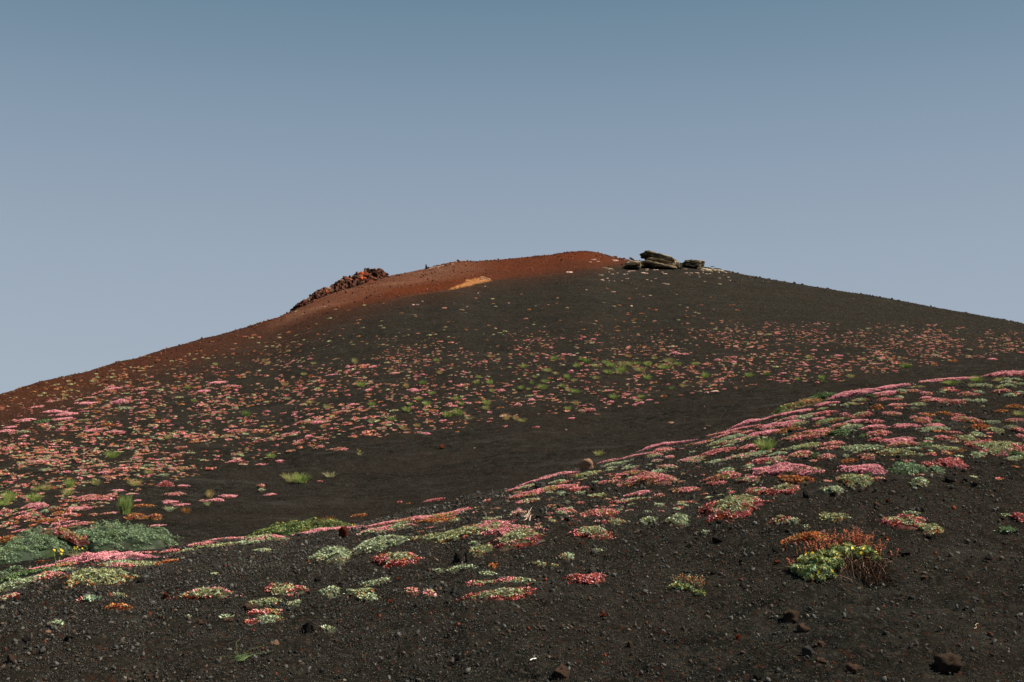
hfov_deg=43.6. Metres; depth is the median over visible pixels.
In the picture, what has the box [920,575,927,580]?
stone
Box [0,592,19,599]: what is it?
pink cushion
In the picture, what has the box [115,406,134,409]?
green cushion
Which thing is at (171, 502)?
pink cushion
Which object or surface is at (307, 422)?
pink cushion
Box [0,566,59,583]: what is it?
green cushion
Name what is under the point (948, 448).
green cushion
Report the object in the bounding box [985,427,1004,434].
green cushion
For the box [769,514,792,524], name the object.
red cushion
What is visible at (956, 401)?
pink cushion
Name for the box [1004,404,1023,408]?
red cushion
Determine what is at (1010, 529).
leaf rosette
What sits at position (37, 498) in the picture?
grass tuft
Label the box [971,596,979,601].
stone
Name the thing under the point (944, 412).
red cushion
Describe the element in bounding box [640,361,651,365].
grass tuft
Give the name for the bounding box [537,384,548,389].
grass tuft
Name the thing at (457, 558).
stone
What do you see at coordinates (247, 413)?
grass tuft
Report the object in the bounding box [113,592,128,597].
green cushion
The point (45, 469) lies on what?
green cushion
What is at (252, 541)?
green cushion
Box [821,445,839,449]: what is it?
pink cushion
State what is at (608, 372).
grass tuft
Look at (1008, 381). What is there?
green cushion
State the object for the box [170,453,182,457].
pink cushion
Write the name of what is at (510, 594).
red cushion
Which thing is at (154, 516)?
red cushion
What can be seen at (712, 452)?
red cushion
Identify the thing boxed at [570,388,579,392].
grass tuft
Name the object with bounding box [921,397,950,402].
pink cushion
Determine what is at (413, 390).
pink cushion
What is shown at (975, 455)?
green cushion
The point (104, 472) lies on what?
pink cushion
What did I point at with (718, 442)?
green cushion
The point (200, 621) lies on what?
stone
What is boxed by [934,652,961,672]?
boulder
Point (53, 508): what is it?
red cushion
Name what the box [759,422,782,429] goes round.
pink cushion
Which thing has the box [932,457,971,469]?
red cushion
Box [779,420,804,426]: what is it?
pink cushion
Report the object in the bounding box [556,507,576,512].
pink cushion
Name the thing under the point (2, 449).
pink cushion
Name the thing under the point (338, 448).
pink cushion
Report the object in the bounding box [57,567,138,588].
green cushion
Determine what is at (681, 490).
pink cushion
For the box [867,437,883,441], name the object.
red cushion
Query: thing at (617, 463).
green cushion
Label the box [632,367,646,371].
grass tuft
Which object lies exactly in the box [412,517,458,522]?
red cushion
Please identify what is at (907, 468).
green cushion
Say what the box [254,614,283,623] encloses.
green cushion
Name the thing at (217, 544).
green cushion
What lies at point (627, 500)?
red cushion
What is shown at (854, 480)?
green cushion
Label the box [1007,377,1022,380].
green cushion
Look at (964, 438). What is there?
green cushion
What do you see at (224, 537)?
pink cushion
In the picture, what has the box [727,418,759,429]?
pink cushion
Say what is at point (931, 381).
pink cushion
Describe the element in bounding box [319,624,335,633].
green cushion
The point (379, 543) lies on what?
green cushion
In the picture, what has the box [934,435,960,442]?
pink cushion
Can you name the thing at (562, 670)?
boulder
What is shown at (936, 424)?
pink cushion
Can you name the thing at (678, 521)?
green cushion
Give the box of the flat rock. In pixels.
[696,267,711,271]
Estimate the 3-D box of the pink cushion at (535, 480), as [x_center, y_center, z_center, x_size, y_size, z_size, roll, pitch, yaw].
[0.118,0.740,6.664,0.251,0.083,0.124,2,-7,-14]
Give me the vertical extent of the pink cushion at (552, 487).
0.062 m
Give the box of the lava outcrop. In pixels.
[290,267,388,310]
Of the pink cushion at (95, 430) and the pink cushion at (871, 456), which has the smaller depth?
the pink cushion at (871, 456)
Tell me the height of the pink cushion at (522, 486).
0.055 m
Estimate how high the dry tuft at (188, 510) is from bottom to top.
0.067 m
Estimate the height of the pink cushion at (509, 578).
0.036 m
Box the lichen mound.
[771,398,829,414]
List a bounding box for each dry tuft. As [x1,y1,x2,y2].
[180,506,190,512]
[206,489,214,497]
[321,470,338,476]
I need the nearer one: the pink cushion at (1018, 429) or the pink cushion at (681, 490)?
the pink cushion at (681, 490)
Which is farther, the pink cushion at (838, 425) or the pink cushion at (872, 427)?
the pink cushion at (838, 425)
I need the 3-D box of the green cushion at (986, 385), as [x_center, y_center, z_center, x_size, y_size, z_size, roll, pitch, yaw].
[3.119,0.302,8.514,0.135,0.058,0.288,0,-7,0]
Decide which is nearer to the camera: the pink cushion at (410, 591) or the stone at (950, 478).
the pink cushion at (410, 591)
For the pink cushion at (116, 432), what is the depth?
18.75 m
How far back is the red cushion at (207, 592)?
3.84 m
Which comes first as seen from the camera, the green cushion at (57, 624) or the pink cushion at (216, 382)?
the green cushion at (57, 624)
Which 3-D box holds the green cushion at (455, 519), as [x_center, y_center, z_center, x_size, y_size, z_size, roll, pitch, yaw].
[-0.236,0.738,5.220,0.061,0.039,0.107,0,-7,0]
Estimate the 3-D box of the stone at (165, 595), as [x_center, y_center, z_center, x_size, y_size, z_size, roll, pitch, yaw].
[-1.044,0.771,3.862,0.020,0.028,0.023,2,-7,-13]
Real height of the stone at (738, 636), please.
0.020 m
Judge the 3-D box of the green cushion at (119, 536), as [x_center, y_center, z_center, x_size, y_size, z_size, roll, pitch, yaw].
[-2.636,1.301,8.558,0.877,0.223,1.114,6,-9,-42]
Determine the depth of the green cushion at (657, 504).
5.07 m
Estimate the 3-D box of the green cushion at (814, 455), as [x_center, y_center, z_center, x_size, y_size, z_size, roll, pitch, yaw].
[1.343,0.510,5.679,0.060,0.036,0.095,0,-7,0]
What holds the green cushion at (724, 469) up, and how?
on the ground at (398, 455)
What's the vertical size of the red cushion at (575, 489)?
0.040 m
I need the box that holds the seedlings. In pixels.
[400,377,1019,543]
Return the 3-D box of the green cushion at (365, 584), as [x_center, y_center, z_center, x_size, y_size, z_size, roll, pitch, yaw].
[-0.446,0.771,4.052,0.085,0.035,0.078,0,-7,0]
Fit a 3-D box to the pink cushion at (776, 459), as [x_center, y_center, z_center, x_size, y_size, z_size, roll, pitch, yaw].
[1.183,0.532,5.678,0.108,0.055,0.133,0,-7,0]
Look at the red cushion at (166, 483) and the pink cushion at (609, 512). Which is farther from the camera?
the red cushion at (166, 483)
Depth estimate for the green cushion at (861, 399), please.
7.88 m
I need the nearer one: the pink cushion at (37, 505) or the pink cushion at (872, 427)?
the pink cushion at (872, 427)
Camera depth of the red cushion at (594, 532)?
4.57 m
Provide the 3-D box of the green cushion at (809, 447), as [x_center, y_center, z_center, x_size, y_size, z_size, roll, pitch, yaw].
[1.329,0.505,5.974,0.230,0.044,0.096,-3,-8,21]
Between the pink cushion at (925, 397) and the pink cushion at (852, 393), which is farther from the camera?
the pink cushion at (852, 393)
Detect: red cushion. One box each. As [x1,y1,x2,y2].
[0,288,1023,516]
[0,535,20,542]
[32,518,65,523]
[47,506,62,511]
[50,510,66,514]
[99,423,115,426]
[103,603,133,611]
[124,513,148,519]
[132,504,154,507]
[147,513,161,520]
[153,559,178,563]
[156,480,173,486]
[159,549,179,552]
[170,586,242,599]
[241,618,257,625]
[246,608,257,614]
[263,582,308,595]
[351,513,367,516]
[369,551,421,567]
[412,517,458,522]
[425,497,444,501]
[455,586,536,601]
[466,579,499,586]
[488,526,545,550]
[488,563,498,569]
[515,497,541,503]
[563,572,606,584]
[566,486,587,492]
[568,525,615,539]
[610,496,647,503]
[697,493,772,522]
[700,446,740,456]
[705,480,725,484]
[743,487,769,494]
[751,458,767,463]
[762,482,799,495]
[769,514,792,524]
[773,474,816,484]
[776,427,801,433]
[781,531,838,545]
[810,410,839,416]
[839,458,857,463]
[841,411,873,419]
[867,419,884,423]
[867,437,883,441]
[870,404,884,409]
[873,514,927,529]
[921,461,934,466]
[922,413,934,417]
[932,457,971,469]
[935,411,952,415]
[943,430,962,433]
[946,389,959,391]
[951,413,965,416]
[954,439,1023,455]
[964,423,990,429]
[994,409,1008,412]
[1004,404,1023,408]
[1009,512,1023,522]
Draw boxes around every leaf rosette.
[80,594,101,601]
[994,526,1017,532]
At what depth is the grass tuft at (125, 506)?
10.13 m
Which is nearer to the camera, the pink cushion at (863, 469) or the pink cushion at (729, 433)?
the pink cushion at (863, 469)
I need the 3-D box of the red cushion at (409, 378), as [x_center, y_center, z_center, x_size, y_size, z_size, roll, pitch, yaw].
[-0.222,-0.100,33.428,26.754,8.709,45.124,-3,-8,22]
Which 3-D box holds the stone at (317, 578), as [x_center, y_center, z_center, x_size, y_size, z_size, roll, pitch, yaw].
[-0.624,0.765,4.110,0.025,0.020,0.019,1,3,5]
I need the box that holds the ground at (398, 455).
[0,251,1023,681]
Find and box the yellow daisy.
[53,549,63,561]
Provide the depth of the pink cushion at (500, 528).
4.67 m
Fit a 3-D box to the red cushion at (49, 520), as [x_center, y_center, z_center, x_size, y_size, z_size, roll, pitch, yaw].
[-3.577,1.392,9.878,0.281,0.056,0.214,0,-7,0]
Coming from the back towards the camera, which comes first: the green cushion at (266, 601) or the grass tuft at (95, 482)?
the grass tuft at (95, 482)
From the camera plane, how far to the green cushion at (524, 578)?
3.95 m
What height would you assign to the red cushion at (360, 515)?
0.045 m
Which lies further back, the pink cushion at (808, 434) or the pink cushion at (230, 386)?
the pink cushion at (230, 386)
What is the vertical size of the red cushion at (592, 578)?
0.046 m
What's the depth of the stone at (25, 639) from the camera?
3.31 m
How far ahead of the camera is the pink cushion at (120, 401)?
24.30 m
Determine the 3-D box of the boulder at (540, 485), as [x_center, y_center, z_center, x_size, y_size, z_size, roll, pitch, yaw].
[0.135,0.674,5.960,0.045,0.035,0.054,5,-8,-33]
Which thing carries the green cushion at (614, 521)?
on the ground at (398, 455)
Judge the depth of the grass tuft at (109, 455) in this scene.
15.45 m
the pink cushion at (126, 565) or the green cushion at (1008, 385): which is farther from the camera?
the green cushion at (1008, 385)
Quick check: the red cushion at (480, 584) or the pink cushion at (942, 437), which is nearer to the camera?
the red cushion at (480, 584)
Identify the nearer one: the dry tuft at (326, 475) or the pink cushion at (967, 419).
the pink cushion at (967, 419)
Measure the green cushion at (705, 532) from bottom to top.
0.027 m
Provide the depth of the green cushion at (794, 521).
4.52 m
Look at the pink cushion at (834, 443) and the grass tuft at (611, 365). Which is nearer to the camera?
the pink cushion at (834, 443)
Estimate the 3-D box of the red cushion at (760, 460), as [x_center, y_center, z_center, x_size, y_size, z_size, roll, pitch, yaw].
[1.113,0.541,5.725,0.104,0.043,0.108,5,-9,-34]
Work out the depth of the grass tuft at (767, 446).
6.12 m
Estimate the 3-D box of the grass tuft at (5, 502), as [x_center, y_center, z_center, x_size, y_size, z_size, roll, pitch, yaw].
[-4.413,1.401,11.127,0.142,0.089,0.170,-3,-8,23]
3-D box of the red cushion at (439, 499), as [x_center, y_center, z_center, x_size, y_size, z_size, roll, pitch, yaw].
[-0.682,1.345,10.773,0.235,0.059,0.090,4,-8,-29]
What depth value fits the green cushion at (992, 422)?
6.45 m
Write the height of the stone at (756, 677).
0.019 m
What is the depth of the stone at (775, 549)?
4.16 m
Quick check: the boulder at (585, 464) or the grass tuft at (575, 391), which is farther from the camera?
the grass tuft at (575, 391)
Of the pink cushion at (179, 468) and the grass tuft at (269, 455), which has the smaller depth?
the pink cushion at (179, 468)
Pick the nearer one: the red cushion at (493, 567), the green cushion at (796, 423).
the red cushion at (493, 567)
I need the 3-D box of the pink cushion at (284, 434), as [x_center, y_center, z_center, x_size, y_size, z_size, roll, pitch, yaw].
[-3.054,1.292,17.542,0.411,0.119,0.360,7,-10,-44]
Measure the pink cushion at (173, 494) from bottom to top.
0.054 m
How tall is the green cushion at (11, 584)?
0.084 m
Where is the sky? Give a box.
[0,0,1023,393]
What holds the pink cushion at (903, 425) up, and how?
on the ground at (398, 455)
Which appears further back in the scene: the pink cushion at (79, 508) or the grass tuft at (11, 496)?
the grass tuft at (11, 496)
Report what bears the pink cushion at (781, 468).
on the ground at (398, 455)
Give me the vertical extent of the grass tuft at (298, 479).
0.119 m
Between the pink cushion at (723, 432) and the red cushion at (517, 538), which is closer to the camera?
the red cushion at (517, 538)
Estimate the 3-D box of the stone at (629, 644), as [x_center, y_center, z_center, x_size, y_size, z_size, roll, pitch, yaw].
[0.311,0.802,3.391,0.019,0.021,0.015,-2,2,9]
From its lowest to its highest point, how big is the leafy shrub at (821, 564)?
0.180 m
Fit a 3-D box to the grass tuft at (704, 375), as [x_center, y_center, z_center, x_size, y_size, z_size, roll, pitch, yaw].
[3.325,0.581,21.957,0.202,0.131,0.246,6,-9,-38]
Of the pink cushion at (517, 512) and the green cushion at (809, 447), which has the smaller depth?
the pink cushion at (517, 512)
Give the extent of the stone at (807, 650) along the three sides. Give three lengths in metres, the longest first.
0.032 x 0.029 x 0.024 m
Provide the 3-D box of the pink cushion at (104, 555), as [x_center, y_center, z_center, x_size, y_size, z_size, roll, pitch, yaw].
[-1.557,0.840,4.908,0.434,0.068,0.269,6,-9,-38]
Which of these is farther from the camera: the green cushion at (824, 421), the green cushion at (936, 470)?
the green cushion at (824, 421)
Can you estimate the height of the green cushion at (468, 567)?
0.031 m
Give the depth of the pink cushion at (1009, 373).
9.83 m
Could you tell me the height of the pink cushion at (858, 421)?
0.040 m
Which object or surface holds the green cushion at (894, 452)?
on the ground at (398, 455)
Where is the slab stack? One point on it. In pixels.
(653, 259)
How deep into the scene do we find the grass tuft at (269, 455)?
15.04 m
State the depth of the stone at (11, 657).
3.15 m
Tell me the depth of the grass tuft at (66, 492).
11.83 m
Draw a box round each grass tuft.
[0,489,19,499]
[0,497,10,505]
[26,491,44,501]
[37,484,52,489]
[62,488,73,494]
[63,478,75,487]
[92,480,101,484]
[104,450,120,458]
[117,493,133,514]
[126,478,141,485]
[242,410,249,415]
[265,453,276,457]
[282,472,299,481]
[290,471,313,482]
[354,381,366,386]
[440,410,452,417]
[452,408,465,415]
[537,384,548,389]
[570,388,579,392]
[594,449,605,455]
[604,369,612,373]
[607,362,616,366]
[609,394,618,398]
[615,367,628,371]
[617,360,626,366]
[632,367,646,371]
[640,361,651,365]
[659,363,674,368]
[663,357,675,361]
[700,372,710,377]
[752,437,779,450]
[901,362,913,367]
[940,380,962,384]
[968,375,983,382]
[1011,409,1023,415]
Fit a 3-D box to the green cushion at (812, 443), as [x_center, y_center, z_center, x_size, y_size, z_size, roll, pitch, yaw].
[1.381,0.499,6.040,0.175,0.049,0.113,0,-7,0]
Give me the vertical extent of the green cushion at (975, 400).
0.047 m
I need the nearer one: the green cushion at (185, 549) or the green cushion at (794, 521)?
the green cushion at (794, 521)
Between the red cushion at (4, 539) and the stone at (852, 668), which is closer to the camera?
the stone at (852, 668)
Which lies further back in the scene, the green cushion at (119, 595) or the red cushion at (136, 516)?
the red cushion at (136, 516)
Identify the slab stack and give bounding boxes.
[639,250,681,268]
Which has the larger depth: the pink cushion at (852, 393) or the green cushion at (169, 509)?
the green cushion at (169, 509)
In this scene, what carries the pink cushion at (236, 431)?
on the ground at (398, 455)
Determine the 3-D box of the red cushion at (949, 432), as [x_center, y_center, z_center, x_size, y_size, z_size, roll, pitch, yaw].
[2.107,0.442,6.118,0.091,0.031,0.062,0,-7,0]
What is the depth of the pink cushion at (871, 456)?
5.51 m
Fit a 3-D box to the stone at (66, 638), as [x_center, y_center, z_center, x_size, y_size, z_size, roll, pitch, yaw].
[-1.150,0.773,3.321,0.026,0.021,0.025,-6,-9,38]
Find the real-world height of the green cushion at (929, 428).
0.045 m
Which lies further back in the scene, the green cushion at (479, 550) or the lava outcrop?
the lava outcrop
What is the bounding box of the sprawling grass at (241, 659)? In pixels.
[231,640,269,661]
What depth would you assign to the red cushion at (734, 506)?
4.77 m
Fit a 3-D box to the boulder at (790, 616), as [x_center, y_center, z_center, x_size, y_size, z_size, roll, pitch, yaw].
[0.773,0.763,3.536,0.049,0.043,0.044,5,-9,-21]
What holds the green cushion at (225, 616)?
on the ground at (398, 455)
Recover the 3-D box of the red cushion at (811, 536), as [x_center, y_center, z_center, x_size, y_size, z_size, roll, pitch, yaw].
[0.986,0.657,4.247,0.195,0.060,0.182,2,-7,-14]
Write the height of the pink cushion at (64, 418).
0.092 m
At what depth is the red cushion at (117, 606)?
3.70 m
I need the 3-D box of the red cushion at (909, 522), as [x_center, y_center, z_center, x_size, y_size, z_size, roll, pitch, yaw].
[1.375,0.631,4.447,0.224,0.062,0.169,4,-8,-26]
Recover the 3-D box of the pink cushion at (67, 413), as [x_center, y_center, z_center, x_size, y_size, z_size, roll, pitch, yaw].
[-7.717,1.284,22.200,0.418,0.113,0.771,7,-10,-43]
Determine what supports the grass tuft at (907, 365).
on the ground at (398, 455)
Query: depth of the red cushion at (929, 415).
6.64 m
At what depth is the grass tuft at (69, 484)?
12.40 m
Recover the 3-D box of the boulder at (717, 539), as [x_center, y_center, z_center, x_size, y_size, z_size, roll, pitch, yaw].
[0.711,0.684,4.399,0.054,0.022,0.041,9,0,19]
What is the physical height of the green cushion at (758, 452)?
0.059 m
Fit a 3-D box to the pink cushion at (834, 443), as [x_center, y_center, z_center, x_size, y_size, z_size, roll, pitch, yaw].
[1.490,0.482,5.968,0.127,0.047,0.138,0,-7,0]
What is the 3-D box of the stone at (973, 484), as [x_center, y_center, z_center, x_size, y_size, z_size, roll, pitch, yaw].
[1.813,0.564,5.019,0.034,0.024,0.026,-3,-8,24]
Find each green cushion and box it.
[0,283,1016,524]
[0,525,91,563]
[0,564,24,575]
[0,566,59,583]
[0,573,67,591]
[14,430,30,433]
[32,419,53,423]
[39,468,52,471]
[49,619,64,627]
[50,567,77,571]
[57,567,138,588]
[74,519,185,551]
[95,560,168,567]
[100,559,134,563]
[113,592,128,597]
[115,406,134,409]
[165,507,174,511]
[175,548,196,552]
[194,542,237,549]
[219,614,234,617]
[238,539,260,544]
[246,517,354,536]
[251,597,282,606]
[253,548,270,551]
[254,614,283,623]
[286,599,301,607]
[307,545,353,564]
[318,585,344,598]
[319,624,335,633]
[349,534,411,554]
[350,587,374,596]
[357,592,377,601]
[360,579,383,586]
[377,576,389,584]
[394,521,409,523]
[412,525,479,542]
[432,568,445,573]
[445,564,467,572]
[448,517,458,523]
[460,564,476,570]
[468,541,479,545]
[468,544,494,557]
[479,570,496,575]
[502,577,539,583]
[528,561,545,566]
[548,479,568,484]
[555,491,565,495]
[556,510,568,514]
[556,552,575,560]
[572,470,600,476]
[587,493,606,497]
[602,460,631,466]
[608,518,625,525]
[621,465,639,469]
[636,516,657,524]
[650,468,668,473]
[653,502,664,506]
[662,513,693,527]
[701,529,710,534]
[704,458,723,465]
[707,440,726,446]
[711,433,746,442]
[717,467,735,473]
[741,450,771,458]
[770,451,787,455]
[772,445,819,451]
[786,517,799,524]
[789,442,821,446]
[792,415,816,419]
[792,421,809,425]
[806,452,820,458]
[807,391,836,400]
[816,417,843,425]
[819,485,844,494]
[819,511,850,522]
[828,429,850,435]
[831,474,877,488]
[833,444,890,451]
[841,424,862,429]
[842,402,856,406]
[851,397,867,401]
[876,448,916,455]
[888,461,933,475]
[895,389,909,392]
[902,510,920,516]
[910,402,927,406]
[910,476,931,486]
[914,441,933,446]
[916,426,952,430]
[916,523,945,533]
[926,445,966,452]
[930,465,944,474]
[957,435,980,443]
[968,431,985,436]
[970,451,984,457]
[971,383,994,387]
[972,398,985,402]
[985,420,1000,424]
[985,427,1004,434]
[999,383,1019,387]
[1000,380,1012,383]
[1001,392,1017,397]
[1004,455,1023,460]
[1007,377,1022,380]
[1009,450,1023,457]
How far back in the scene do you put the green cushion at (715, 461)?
6.12 m
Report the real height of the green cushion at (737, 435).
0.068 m
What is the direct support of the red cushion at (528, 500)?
on the ground at (398, 455)
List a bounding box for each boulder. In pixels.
[302,620,314,633]
[534,482,545,488]
[553,663,569,677]
[579,458,593,470]
[682,259,704,268]
[712,537,723,542]
[783,609,799,622]
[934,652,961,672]
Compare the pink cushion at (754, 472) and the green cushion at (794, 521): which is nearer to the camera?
the green cushion at (794, 521)
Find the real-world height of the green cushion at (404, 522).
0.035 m
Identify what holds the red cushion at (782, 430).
on the ground at (398, 455)
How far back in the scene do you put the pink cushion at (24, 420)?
21.49 m
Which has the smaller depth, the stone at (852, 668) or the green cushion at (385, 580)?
the stone at (852, 668)
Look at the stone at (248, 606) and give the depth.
3.69 m
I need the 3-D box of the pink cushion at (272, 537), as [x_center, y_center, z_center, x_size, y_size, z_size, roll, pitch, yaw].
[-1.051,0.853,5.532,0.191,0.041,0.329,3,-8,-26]
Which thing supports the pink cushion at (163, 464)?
on the ground at (398, 455)
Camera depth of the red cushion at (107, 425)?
19.61 m
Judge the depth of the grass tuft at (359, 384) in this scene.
23.50 m
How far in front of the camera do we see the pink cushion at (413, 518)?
5.62 m
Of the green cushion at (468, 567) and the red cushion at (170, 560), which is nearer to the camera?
the green cushion at (468, 567)
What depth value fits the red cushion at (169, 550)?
5.29 m
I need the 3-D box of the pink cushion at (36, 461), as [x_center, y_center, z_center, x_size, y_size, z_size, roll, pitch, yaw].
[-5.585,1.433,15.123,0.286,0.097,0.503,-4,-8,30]
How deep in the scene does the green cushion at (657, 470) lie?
5.95 m
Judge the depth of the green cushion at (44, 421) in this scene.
21.07 m
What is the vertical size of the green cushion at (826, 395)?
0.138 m
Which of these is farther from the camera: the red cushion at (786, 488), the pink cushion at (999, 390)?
the pink cushion at (999, 390)
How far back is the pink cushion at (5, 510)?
10.65 m
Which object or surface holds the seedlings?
on the ground at (398, 455)
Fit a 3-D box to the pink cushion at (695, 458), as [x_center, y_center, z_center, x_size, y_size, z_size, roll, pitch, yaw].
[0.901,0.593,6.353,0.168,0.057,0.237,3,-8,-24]
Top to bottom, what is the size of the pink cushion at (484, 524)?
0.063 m
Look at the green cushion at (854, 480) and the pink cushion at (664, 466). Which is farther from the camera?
the pink cushion at (664, 466)
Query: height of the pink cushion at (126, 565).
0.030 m
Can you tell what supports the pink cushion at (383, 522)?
on the ground at (398, 455)
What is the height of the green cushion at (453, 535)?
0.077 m
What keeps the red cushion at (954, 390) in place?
on the ground at (398, 455)
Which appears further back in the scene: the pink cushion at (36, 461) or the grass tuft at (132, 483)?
the pink cushion at (36, 461)
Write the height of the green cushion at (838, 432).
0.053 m
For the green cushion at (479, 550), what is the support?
on the ground at (398, 455)
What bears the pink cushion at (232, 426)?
on the ground at (398, 455)
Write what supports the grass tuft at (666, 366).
on the ground at (398, 455)
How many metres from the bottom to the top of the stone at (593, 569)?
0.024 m
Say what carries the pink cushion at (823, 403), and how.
on the ground at (398, 455)
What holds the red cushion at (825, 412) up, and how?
on the ground at (398, 455)
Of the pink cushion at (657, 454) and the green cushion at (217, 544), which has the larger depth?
the pink cushion at (657, 454)
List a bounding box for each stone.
[7,654,16,662]
[21,636,30,642]
[63,635,73,641]
[136,578,143,582]
[145,674,151,680]
[163,592,168,600]
[196,619,204,624]
[222,617,234,621]
[242,602,257,610]
[314,576,320,581]
[338,526,348,537]
[453,552,461,563]
[455,655,461,661]
[535,515,544,519]
[589,566,596,572]
[626,640,632,647]
[706,569,716,573]
[735,634,741,639]
[753,674,761,680]
[771,546,779,553]
[796,622,810,632]
[801,645,812,655]
[803,489,808,498]
[814,640,825,647]
[816,657,826,663]
[846,663,861,673]
[900,550,910,555]
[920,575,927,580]
[944,476,954,481]
[970,482,978,487]
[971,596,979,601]
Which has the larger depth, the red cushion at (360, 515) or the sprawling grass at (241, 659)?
the red cushion at (360, 515)
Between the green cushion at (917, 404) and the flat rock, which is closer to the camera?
the green cushion at (917, 404)
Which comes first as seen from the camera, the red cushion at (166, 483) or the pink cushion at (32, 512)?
the pink cushion at (32, 512)
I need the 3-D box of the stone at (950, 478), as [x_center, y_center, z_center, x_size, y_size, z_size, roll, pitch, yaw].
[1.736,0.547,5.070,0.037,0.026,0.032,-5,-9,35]
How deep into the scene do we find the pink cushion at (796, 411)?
7.90 m
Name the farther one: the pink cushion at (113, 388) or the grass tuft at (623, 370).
the pink cushion at (113, 388)
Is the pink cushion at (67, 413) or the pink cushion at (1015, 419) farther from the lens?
the pink cushion at (67, 413)
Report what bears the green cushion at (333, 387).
on the ground at (398, 455)
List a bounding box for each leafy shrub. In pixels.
[664,573,705,595]
[786,525,911,586]
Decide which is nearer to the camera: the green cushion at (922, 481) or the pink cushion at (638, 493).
the green cushion at (922, 481)
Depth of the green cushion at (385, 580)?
4.07 m
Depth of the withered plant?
4.95 m
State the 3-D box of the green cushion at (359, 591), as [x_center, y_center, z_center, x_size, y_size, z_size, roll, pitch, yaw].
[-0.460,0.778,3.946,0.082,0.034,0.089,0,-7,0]
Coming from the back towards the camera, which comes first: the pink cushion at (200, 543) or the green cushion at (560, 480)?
the green cushion at (560, 480)
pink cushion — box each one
[0,297,1023,528]
[0,447,16,450]
[0,508,10,514]
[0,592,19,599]
[13,418,35,421]
[18,459,52,465]
[20,502,48,508]
[21,511,40,517]
[27,571,67,582]
[29,560,100,570]
[38,526,93,546]
[42,409,66,412]
[49,551,167,565]
[51,522,60,526]
[53,417,75,420]
[55,412,78,415]
[55,521,95,527]
[60,512,76,516]
[66,506,95,510]
[71,494,108,500]
[78,402,97,404]
[83,428,102,431]
[96,471,110,474]
[104,387,122,390]
[104,430,125,434]
[106,562,142,568]
[110,399,128,403]
[112,467,132,470]
[155,463,167,467]
[162,500,179,504]
[164,492,187,496]
[168,466,193,470]
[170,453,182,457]
[174,446,188,449]
[187,541,219,546]
[196,389,209,392]
[206,536,245,540]
[208,381,227,383]
[208,498,223,501]
[220,494,237,498]
[221,384,241,388]
[225,459,244,462]
[228,428,251,432]
[239,534,289,540]
[256,607,282,614]
[276,432,297,436]
[291,525,362,535]
[295,420,316,424]
[327,446,346,450]
[350,516,437,529]
[357,523,418,535]
[366,514,439,527]
[404,587,420,596]
[406,388,420,392]
[423,589,436,597]
[428,507,471,517]
[475,519,514,532]
[477,523,546,535]
[496,576,528,584]
[503,484,534,491]
[506,490,541,499]
[509,508,530,516]
[516,475,557,486]
[530,484,579,492]
[538,471,578,479]
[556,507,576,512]
[580,508,620,516]
[607,452,649,461]
[607,470,644,476]
[616,471,679,487]
[623,490,649,496]
[640,439,696,450]
[646,452,661,457]
[649,447,673,453]
[654,493,664,496]
[657,464,678,468]
[669,487,701,493]
[677,455,705,462]
[693,439,713,445]
[699,471,740,481]
[706,424,760,436]
[711,431,741,438]
[721,452,755,460]
[724,435,759,444]
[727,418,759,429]
[734,475,759,483]
[737,444,762,450]
[744,429,777,437]
[751,466,768,475]
[756,461,824,475]
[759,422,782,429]
[760,408,810,420]
[767,455,788,463]
[775,414,807,421]
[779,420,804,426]
[781,427,833,440]
[788,450,813,457]
[814,401,838,406]
[816,453,834,460]
[820,440,845,445]
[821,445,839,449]
[827,388,880,399]
[830,423,848,427]
[837,464,887,475]
[845,419,868,423]
[859,453,874,459]
[861,424,891,429]
[865,429,892,436]
[873,390,897,394]
[875,383,915,389]
[878,436,913,443]
[881,411,901,415]
[887,403,909,406]
[887,441,918,446]
[892,423,921,427]
[907,389,921,392]
[909,417,932,422]
[918,380,942,382]
[919,377,978,381]
[919,391,932,394]
[919,396,936,399]
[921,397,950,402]
[924,423,945,427]
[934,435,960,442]
[942,416,984,422]
[946,399,965,404]
[957,391,975,395]
[981,370,1023,376]
[992,388,1011,392]
[1006,418,1023,421]
[1009,427,1023,432]
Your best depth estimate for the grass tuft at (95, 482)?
12.53 m
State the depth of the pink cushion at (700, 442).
7.21 m
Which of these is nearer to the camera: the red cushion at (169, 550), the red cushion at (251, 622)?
the red cushion at (251, 622)
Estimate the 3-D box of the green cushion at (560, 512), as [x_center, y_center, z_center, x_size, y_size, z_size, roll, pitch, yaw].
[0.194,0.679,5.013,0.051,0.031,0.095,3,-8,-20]
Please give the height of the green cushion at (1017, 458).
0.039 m
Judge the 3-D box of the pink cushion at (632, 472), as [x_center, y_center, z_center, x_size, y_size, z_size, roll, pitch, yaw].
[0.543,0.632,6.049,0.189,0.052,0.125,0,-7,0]
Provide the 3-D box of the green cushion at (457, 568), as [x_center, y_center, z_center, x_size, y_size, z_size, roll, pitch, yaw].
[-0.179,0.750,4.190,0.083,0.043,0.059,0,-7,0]
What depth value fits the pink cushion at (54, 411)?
22.95 m
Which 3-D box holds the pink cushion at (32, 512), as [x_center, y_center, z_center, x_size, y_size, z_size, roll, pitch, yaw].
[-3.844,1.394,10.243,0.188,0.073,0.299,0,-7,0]
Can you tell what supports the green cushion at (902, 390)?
on the ground at (398, 455)
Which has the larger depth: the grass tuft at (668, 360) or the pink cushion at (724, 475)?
the grass tuft at (668, 360)
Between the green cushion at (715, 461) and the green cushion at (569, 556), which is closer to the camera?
the green cushion at (569, 556)
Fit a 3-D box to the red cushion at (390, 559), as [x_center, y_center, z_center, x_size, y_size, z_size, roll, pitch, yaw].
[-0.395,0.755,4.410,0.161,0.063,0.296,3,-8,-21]
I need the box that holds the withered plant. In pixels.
[521,507,531,520]
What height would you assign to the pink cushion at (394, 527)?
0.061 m

